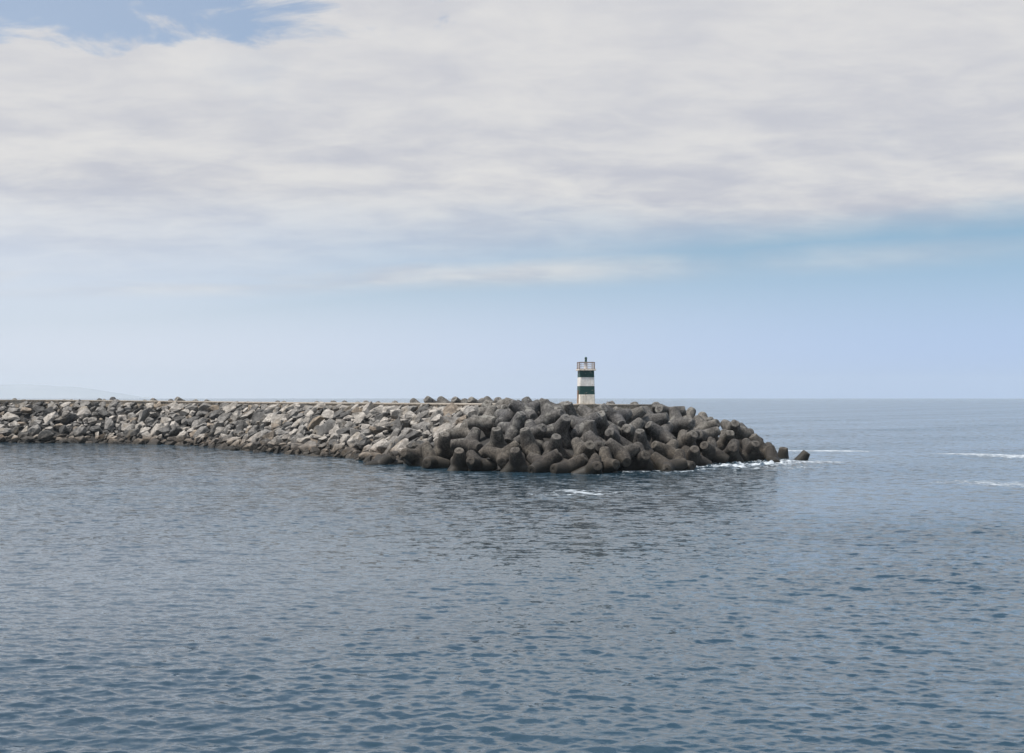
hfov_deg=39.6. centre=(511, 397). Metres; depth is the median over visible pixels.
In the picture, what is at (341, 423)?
boulder
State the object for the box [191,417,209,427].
boulder
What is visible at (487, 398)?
tetrapod
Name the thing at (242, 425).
boulder
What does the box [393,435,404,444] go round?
boulder
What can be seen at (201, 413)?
boulder
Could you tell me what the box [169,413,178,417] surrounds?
boulder
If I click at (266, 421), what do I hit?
boulder
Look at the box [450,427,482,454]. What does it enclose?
tetrapod
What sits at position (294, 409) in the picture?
boulder
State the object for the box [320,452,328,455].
boulder
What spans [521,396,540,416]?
tetrapod
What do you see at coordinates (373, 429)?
boulder
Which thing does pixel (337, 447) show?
boulder
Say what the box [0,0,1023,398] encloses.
sky
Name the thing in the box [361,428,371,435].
boulder
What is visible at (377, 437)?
boulder
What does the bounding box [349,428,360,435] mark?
boulder
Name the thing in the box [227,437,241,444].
boulder
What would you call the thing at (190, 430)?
boulder
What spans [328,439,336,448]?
boulder
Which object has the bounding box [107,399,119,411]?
boulder
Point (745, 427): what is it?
tetrapod
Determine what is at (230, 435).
boulder
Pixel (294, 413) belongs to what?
boulder
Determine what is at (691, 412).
tetrapod
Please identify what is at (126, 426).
boulder
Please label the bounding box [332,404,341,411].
boulder
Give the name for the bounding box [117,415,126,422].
boulder
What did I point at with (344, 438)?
boulder
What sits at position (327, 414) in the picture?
boulder
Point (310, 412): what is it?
boulder
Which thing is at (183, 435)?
boulder
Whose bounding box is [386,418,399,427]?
boulder
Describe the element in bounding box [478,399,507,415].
tetrapod
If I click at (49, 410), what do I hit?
boulder
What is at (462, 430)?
tetrapod
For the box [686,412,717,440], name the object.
tetrapod
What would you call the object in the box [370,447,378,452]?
boulder
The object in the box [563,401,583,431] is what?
tetrapod
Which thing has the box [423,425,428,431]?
boulder
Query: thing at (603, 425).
tetrapod
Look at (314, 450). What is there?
boulder
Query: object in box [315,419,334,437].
boulder
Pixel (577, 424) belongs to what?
tetrapod
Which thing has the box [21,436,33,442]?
boulder
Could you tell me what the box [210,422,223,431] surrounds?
boulder
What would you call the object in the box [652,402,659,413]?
tetrapod
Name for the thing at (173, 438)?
boulder
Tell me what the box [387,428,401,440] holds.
boulder
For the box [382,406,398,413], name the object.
boulder
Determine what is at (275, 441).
boulder
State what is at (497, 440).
tetrapod
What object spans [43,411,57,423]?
boulder
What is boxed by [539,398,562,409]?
tetrapod
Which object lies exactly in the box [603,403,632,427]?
tetrapod
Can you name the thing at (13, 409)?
boulder
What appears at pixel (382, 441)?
boulder
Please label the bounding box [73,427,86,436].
boulder
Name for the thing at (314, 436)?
boulder
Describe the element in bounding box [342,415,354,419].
boulder
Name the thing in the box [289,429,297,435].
boulder
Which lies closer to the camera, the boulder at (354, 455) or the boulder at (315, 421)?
the boulder at (354, 455)
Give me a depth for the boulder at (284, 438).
236.67 m
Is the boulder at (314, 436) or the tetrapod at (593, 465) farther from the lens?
the boulder at (314, 436)
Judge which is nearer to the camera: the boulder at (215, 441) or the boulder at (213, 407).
the boulder at (215, 441)
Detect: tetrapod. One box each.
[174,397,184,400]
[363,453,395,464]
[400,441,432,465]
[410,398,419,402]
[421,444,450,468]
[423,396,437,402]
[433,432,453,459]
[437,396,451,402]
[446,419,471,438]
[447,447,468,470]
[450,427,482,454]
[451,396,460,402]
[461,398,467,402]
[466,450,497,470]
[467,397,482,402]
[467,405,497,436]
[476,400,492,415]
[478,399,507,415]
[478,426,507,457]
[483,396,493,402]
[484,440,520,469]
[494,397,500,402]
[494,400,522,425]
[497,411,525,443]
[500,447,529,471]
[503,397,511,404]
[508,399,540,420]
[513,419,546,443]
[520,427,544,457]
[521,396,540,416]
[527,449,561,472]
[534,399,565,424]
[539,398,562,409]
[542,433,572,459]
[543,414,571,448]
[550,453,588,472]
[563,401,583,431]
[570,412,602,438]
[571,437,598,464]
[571,453,602,473]
[577,404,606,417]
[580,420,605,441]
[583,430,605,453]
[587,410,620,436]
[599,446,619,472]
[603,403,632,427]
[604,424,632,445]
[605,438,640,470]
[613,406,646,423]
[620,417,644,442]
[622,442,656,469]
[633,429,653,454]
[642,406,669,433]
[645,421,676,443]
[650,452,687,470]
[651,439,678,459]
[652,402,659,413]
[655,404,686,416]
[669,406,695,436]
[672,449,695,469]
[677,429,697,448]
[681,445,711,465]
[683,407,695,418]
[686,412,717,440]
[687,426,720,451]
[693,415,719,429]
[700,437,729,462]
[716,429,741,452]
[720,419,750,439]
[723,439,743,461]
[738,423,763,448]
[740,438,763,460]
[749,433,771,454]
[763,445,779,461]
[778,447,788,457]
[794,450,809,459]
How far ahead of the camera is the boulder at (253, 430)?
250.58 m
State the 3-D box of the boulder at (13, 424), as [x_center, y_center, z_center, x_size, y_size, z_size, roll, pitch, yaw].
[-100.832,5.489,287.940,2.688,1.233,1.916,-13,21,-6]
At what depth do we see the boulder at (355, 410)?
233.61 m
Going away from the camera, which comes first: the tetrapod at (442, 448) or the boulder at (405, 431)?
the tetrapod at (442, 448)
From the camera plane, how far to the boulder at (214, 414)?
273.15 m
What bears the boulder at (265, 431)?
on the ground
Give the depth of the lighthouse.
190.62 m
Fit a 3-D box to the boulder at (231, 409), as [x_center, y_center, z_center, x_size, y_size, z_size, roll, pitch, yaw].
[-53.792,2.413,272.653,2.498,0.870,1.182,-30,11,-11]
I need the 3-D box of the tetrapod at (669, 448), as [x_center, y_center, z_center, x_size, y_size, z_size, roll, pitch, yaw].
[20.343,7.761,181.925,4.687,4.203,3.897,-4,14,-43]
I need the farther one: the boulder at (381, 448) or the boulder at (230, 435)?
the boulder at (230, 435)
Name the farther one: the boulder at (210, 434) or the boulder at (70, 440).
the boulder at (70, 440)
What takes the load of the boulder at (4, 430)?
on the ground
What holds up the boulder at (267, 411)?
on the ground
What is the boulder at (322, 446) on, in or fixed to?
on the ground
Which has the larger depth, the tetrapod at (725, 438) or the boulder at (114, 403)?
the boulder at (114, 403)
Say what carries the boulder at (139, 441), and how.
on the ground
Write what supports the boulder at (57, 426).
on the ground
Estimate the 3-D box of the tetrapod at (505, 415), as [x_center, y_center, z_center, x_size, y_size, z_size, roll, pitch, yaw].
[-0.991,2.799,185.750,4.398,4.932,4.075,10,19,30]
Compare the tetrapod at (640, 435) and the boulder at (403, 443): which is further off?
the boulder at (403, 443)
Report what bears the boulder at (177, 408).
on the ground
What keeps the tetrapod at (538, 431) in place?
on the ground
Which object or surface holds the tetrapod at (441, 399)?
on the ground
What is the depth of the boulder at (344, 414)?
234.02 m
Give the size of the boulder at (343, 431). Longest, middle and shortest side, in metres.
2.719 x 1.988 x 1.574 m
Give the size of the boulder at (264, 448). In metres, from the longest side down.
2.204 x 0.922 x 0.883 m
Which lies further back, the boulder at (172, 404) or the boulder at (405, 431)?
the boulder at (172, 404)
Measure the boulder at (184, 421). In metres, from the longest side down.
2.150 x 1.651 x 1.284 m
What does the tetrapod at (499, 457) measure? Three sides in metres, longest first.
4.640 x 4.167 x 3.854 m
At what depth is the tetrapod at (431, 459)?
182.94 m
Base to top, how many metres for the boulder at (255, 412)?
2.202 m
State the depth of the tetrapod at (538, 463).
169.13 m
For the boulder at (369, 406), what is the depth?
230.90 m
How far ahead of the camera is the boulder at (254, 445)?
238.85 m
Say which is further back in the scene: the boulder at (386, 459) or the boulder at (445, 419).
the boulder at (445, 419)
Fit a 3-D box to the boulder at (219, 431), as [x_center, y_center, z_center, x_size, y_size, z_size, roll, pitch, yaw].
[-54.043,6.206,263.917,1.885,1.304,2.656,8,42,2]
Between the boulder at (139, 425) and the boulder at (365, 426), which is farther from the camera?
the boulder at (139, 425)
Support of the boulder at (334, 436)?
on the ground
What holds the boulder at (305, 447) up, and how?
on the ground
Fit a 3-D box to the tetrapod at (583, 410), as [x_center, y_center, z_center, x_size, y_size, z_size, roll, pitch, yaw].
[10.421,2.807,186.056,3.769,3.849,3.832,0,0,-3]
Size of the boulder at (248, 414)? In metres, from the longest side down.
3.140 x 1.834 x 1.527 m
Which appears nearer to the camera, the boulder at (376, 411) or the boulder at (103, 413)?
the boulder at (376, 411)
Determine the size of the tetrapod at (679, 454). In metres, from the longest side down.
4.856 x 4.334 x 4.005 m
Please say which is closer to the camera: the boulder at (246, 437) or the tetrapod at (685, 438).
the tetrapod at (685, 438)
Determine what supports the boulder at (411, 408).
on the ground
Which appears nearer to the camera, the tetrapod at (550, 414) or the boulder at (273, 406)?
the tetrapod at (550, 414)
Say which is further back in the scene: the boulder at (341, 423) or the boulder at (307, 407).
the boulder at (307, 407)
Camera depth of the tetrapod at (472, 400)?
236.19 m
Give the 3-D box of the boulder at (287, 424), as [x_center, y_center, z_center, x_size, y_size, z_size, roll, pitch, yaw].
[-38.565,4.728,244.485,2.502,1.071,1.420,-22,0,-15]
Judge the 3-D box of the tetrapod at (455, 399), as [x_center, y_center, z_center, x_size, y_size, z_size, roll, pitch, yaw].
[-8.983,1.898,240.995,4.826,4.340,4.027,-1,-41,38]
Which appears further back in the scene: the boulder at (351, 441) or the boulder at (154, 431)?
the boulder at (154, 431)
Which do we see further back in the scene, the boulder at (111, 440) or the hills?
the hills
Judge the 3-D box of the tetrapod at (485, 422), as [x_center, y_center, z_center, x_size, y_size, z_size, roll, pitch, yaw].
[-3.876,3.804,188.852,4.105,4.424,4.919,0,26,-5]
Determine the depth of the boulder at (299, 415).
245.02 m
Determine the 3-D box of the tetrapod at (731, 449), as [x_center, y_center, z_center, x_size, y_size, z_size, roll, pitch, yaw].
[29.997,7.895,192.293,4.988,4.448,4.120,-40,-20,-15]
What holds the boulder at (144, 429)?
on the ground
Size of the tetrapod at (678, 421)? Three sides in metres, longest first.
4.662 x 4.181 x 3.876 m
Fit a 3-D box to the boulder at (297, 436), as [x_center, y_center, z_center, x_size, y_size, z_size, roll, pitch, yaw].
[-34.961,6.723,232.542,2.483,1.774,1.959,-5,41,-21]
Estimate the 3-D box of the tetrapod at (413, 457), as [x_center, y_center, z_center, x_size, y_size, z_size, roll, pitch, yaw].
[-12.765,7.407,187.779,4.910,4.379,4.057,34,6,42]
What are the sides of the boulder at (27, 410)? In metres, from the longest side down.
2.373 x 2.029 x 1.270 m
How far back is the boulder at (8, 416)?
290.01 m
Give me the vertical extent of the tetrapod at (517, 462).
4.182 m
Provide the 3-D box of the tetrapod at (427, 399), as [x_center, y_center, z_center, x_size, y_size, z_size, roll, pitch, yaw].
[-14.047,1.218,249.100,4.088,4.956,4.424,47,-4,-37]
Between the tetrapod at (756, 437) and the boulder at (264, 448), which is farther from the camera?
the boulder at (264, 448)
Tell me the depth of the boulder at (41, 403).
294.56 m
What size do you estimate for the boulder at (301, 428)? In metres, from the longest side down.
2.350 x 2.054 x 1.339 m
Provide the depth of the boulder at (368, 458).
198.71 m
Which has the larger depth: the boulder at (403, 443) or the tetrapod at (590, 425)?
the boulder at (403, 443)
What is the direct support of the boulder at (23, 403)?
on the ground
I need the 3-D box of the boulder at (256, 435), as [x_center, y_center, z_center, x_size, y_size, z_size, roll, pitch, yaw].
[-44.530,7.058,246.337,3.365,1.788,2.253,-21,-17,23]
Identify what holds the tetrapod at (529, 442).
on the ground
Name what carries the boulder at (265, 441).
on the ground
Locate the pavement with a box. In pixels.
[0,400,652,414]
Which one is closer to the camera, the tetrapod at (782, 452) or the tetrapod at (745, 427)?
the tetrapod at (745, 427)
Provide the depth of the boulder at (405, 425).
212.03 m
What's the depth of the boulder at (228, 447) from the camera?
246.10 m
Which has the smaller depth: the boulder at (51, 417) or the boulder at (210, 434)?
the boulder at (210, 434)
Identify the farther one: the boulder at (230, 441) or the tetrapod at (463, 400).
the boulder at (230, 441)
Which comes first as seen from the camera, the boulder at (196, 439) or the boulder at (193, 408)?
the boulder at (196, 439)
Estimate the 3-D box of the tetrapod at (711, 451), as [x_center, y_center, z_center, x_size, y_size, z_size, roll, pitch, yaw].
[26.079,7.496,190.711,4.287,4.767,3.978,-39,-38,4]
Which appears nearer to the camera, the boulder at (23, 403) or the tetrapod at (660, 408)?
the tetrapod at (660, 408)
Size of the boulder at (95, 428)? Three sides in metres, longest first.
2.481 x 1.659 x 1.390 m
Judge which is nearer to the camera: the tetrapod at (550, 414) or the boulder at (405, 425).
the tetrapod at (550, 414)
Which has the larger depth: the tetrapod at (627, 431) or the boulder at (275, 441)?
the boulder at (275, 441)
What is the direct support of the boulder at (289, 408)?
on the ground
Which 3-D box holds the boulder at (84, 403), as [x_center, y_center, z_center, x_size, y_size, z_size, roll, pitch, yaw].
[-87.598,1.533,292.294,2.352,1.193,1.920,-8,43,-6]
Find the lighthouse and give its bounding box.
[576,357,595,403]
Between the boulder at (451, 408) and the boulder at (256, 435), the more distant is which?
the boulder at (256, 435)
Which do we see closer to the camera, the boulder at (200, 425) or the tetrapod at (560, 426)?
the tetrapod at (560, 426)
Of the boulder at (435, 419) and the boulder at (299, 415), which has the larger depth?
the boulder at (299, 415)
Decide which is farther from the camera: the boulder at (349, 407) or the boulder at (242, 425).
the boulder at (242, 425)
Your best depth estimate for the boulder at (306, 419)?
240.42 m
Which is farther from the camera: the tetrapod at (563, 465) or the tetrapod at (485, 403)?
the tetrapod at (485, 403)
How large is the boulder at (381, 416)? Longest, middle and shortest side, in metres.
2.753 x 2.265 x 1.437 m
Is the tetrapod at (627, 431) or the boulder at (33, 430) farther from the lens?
the boulder at (33, 430)
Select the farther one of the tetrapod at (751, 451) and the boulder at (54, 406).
the boulder at (54, 406)
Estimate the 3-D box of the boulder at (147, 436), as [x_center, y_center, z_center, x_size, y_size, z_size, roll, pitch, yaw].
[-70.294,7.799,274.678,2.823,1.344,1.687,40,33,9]
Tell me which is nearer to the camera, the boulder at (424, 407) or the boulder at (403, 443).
the boulder at (403, 443)
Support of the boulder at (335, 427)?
on the ground
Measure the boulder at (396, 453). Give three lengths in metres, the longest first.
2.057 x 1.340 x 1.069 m
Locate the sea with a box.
[0,398,1023,752]
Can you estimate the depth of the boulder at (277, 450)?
229.39 m
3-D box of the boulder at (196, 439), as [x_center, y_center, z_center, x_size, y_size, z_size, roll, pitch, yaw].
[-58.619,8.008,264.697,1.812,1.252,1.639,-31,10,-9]
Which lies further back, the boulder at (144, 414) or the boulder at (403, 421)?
the boulder at (144, 414)
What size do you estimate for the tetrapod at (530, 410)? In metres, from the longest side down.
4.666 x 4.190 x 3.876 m
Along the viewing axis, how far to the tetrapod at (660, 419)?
188.75 m
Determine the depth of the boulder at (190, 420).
274.10 m
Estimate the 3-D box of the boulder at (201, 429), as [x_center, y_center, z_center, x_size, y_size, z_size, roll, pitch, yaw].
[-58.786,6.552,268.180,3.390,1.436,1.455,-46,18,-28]
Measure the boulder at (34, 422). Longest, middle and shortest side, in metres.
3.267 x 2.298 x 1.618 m
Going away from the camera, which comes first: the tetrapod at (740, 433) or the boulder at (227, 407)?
the tetrapod at (740, 433)
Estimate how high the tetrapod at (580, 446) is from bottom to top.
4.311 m
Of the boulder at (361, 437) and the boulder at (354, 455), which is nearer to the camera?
the boulder at (354, 455)
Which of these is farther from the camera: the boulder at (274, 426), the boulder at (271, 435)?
the boulder at (274, 426)
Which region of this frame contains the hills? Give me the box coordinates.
[0,384,149,398]
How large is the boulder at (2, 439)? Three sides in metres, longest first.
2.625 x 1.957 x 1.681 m
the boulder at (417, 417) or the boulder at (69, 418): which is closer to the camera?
the boulder at (417, 417)
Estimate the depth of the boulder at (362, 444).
213.93 m
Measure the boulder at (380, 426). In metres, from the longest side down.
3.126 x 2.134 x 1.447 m
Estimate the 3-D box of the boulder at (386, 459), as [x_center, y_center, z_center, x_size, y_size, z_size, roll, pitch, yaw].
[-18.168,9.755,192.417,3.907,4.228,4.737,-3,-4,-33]
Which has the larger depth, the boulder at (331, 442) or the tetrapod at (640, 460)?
the boulder at (331, 442)
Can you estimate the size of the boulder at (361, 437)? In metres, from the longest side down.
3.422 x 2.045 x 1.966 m
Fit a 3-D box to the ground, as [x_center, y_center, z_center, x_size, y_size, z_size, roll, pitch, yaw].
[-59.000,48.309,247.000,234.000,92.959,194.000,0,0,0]
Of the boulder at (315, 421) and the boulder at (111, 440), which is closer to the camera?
the boulder at (315, 421)
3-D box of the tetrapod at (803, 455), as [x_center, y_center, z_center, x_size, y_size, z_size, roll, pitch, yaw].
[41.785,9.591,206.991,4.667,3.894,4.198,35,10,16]
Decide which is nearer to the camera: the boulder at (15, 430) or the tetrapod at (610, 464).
the tetrapod at (610, 464)
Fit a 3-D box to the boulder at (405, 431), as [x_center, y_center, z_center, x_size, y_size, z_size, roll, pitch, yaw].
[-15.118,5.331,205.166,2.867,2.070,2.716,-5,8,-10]
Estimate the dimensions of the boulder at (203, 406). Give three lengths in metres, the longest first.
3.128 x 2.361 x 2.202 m
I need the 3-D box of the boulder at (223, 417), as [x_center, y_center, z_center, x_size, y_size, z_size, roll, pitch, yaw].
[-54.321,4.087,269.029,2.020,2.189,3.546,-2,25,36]
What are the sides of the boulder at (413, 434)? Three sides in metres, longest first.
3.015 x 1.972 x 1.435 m
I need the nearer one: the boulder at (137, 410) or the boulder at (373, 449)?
the boulder at (373, 449)
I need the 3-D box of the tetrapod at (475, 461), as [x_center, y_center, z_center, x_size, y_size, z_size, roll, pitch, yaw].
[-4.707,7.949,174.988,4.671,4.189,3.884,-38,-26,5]
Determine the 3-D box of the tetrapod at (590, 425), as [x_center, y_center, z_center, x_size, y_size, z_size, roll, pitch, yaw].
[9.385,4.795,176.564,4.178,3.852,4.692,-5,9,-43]
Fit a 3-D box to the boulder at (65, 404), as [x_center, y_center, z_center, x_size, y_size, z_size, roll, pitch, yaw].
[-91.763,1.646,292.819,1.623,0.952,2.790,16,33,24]
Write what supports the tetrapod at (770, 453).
on the ground
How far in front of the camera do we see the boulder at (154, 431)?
275.19 m
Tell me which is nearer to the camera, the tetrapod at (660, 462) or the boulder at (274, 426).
the tetrapod at (660, 462)
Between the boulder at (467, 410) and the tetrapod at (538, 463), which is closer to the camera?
the tetrapod at (538, 463)
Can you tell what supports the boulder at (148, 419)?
on the ground
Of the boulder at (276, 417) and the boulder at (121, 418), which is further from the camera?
the boulder at (121, 418)
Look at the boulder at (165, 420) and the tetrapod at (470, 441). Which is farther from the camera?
the boulder at (165, 420)
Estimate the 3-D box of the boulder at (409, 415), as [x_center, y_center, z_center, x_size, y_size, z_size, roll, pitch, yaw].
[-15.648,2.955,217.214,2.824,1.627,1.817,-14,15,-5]
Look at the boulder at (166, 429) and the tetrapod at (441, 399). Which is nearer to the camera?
the tetrapod at (441, 399)
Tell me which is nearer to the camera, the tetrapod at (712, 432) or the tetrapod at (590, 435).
the tetrapod at (590, 435)
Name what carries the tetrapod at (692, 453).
on the ground
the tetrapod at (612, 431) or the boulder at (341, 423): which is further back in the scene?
the boulder at (341, 423)
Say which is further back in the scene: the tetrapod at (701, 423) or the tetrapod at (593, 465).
the tetrapod at (701, 423)
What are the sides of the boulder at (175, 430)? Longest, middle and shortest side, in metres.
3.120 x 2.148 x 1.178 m
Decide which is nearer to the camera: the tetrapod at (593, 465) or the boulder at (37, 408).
the tetrapod at (593, 465)
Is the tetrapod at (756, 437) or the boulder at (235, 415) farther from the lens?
the boulder at (235, 415)
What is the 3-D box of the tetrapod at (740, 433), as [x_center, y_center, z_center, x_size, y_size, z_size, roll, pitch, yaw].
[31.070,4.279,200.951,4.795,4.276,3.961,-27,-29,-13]
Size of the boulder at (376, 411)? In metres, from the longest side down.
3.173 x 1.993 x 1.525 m
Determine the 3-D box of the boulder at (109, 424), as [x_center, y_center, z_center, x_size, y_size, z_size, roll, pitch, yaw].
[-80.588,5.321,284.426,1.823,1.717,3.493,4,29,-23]
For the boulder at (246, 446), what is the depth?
240.62 m
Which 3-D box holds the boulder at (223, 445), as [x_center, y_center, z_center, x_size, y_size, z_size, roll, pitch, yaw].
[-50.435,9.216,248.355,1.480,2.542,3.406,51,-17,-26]
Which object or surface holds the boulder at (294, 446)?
on the ground
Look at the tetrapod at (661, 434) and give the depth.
186.58 m
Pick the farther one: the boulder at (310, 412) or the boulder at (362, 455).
the boulder at (310, 412)
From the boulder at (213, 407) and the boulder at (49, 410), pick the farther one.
the boulder at (49, 410)
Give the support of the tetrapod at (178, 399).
on the ground
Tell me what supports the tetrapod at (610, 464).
on the ground
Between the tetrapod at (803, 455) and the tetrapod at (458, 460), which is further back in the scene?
the tetrapod at (803, 455)
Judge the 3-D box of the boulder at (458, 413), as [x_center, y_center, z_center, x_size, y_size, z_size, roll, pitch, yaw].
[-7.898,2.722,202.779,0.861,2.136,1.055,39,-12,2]
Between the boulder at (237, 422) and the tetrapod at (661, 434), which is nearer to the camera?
the tetrapod at (661, 434)
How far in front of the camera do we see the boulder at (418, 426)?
205.57 m
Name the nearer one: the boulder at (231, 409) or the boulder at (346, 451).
the boulder at (346, 451)
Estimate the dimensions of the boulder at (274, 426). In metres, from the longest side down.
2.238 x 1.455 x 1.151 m
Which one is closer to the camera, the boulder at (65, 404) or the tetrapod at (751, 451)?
the tetrapod at (751, 451)
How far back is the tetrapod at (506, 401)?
191.26 m
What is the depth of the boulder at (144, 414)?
282.60 m
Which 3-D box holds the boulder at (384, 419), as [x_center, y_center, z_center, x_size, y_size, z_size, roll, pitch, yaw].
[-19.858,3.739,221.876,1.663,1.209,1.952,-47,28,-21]
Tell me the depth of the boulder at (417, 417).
212.72 m
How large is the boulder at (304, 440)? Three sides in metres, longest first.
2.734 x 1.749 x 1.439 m
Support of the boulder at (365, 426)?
on the ground
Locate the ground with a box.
[0,407,700,470]
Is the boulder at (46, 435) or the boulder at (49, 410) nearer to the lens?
the boulder at (46, 435)
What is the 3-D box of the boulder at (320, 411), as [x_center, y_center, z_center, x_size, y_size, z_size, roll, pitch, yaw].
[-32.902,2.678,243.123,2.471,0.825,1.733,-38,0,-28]
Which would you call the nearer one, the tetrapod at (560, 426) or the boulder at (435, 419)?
the tetrapod at (560, 426)
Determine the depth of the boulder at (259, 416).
257.60 m
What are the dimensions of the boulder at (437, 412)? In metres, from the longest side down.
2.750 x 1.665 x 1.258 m
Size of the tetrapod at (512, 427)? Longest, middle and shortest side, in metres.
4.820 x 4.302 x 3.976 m
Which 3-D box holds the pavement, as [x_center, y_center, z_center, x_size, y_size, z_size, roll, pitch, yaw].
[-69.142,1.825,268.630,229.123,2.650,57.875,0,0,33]
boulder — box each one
[0,428,10,433]
[0,437,5,442]
[3,412,18,419]
[7,407,19,411]
[8,421,19,426]
[10,426,18,435]
[19,401,28,406]
[21,407,32,413]
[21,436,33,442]
[27,424,40,435]
[29,419,41,426]
[31,401,43,408]
[32,404,45,412]
[38,430,54,440]
[42,406,55,415]
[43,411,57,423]
[48,402,58,410]
[53,423,62,428]
[60,402,70,409]
[61,413,76,424]
[65,438,76,442]
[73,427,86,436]
[75,436,87,442]
[77,406,90,418]
[80,401,90,407]
[90,425,101,431]
[98,408,107,418]
[104,417,113,430]
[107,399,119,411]
[108,437,117,443]
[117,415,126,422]
[121,423,134,431]
[124,428,139,438]
[132,438,144,443]
[133,406,143,413]
[135,422,145,428]
[137,407,152,422]
[139,427,150,437]
[142,431,151,442]
[144,417,154,422]
[147,438,160,444]
[149,423,164,436]
[158,424,170,434]
[160,417,170,423]
[167,400,177,407]
[167,436,176,441]
[168,426,181,436]
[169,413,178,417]
[170,404,184,412]
[176,430,188,443]
[181,417,187,426]
[185,405,198,411]
[187,416,199,424]
[187,426,195,435]
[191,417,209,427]
[193,426,208,437]
[193,437,200,443]
[194,423,206,429]
[196,411,207,416]
[198,402,211,412]
[204,431,215,438]
[207,405,218,410]
[208,439,219,445]
[209,409,221,419]
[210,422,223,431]
[214,427,223,434]
[217,412,231,421]
[219,442,226,448]
[221,433,232,443]
[223,401,237,412]
[223,445,234,449]
[226,406,236,412]
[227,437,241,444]
[230,411,241,421]
[231,420,241,424]
[236,421,247,432]
[240,434,249,445]
[240,443,251,450]
[241,409,254,419]
[246,432,260,442]
[248,428,256,434]
[250,411,265,424]
[250,441,261,450]
[252,409,263,418]
[260,429,271,437]
[260,438,269,446]
[260,446,267,451]
[262,409,272,413]
[262,413,273,425]
[262,431,276,439]
[265,404,277,409]
[267,435,282,447]
[271,414,287,422]
[271,423,279,430]
[273,446,281,453]
[276,429,284,435]
[280,421,292,427]
[281,433,289,441]
[284,450,294,453]
[285,406,293,411]
[288,407,298,416]
[288,411,298,421]
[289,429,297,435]
[291,418,302,427]
[291,433,304,442]
[291,443,302,450]
[296,424,305,433]
[296,436,309,443]
[297,413,303,419]
[298,440,315,453]
[303,405,313,410]
[303,415,311,423]
[305,410,313,415]
[307,416,325,430]
[307,434,321,439]
[310,446,320,453]
[311,401,325,414]
[313,408,322,415]
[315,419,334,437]
[318,443,326,449]
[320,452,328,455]
[322,409,335,420]
[326,433,339,445]
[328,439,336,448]
[330,424,339,436]
[331,442,344,453]
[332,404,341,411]
[333,410,344,418]
[335,419,345,428]
[336,427,351,437]
[340,411,350,417]
[340,435,350,444]
[340,447,356,457]
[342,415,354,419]
[343,404,353,411]
[347,432,364,446]
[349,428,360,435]
[349,453,359,458]
[350,407,359,414]
[353,411,365,423]
[353,434,367,449]
[356,439,368,448]
[358,452,381,459]
[361,424,370,428]
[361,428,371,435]
[362,401,373,410]
[363,455,372,461]
[369,405,387,415]
[369,426,381,433]
[369,438,386,451]
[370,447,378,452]
[374,412,389,420]
[374,434,385,439]
[375,421,392,430]
[375,441,391,453]
[380,417,389,421]
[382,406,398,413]
[385,442,394,451]
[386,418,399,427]
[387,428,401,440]
[390,409,403,418]
[390,438,408,451]
[391,423,400,429]
[391,451,400,455]
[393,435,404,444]
[398,428,415,440]
[400,419,408,424]
[400,422,410,429]
[401,411,415,419]
[402,406,417,414]
[405,430,422,439]
[412,411,428,421]
[412,421,429,431]
[417,403,429,413]
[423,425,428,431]
[428,407,443,414]
[430,410,443,422]
[431,414,441,423]
[439,416,459,425]
[443,402,457,415]
[453,411,462,416]
[463,406,475,418]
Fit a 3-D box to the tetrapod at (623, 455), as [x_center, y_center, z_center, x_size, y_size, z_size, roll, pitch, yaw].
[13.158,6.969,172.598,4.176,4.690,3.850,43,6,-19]
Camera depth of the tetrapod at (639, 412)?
188.23 m
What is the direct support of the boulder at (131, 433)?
on the ground
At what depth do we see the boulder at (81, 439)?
280.71 m
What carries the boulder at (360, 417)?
on the ground
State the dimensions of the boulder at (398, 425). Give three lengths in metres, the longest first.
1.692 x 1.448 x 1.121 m
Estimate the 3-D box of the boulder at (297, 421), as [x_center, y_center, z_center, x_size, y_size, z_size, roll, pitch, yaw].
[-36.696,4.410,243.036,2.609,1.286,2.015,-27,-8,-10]
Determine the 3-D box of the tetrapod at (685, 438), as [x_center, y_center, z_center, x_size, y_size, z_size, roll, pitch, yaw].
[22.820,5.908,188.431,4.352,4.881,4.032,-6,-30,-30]
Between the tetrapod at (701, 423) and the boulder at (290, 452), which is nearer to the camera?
the tetrapod at (701, 423)
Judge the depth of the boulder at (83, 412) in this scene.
288.74 m
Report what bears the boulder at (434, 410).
on the ground
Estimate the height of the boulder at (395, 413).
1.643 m
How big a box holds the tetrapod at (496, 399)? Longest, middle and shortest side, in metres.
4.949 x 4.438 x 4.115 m
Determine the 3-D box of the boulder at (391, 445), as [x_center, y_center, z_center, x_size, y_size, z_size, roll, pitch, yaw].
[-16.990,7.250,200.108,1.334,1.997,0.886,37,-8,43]
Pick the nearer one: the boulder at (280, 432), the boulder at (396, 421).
the boulder at (396, 421)
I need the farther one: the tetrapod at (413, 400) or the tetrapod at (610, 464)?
the tetrapod at (413, 400)
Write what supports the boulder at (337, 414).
on the ground
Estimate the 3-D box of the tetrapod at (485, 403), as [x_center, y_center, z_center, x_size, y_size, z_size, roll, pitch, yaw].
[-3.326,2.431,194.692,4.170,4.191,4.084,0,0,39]
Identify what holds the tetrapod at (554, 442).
on the ground
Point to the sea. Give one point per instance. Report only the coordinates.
(854, 584)
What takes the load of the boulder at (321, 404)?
on the ground
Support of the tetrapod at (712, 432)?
on the ground

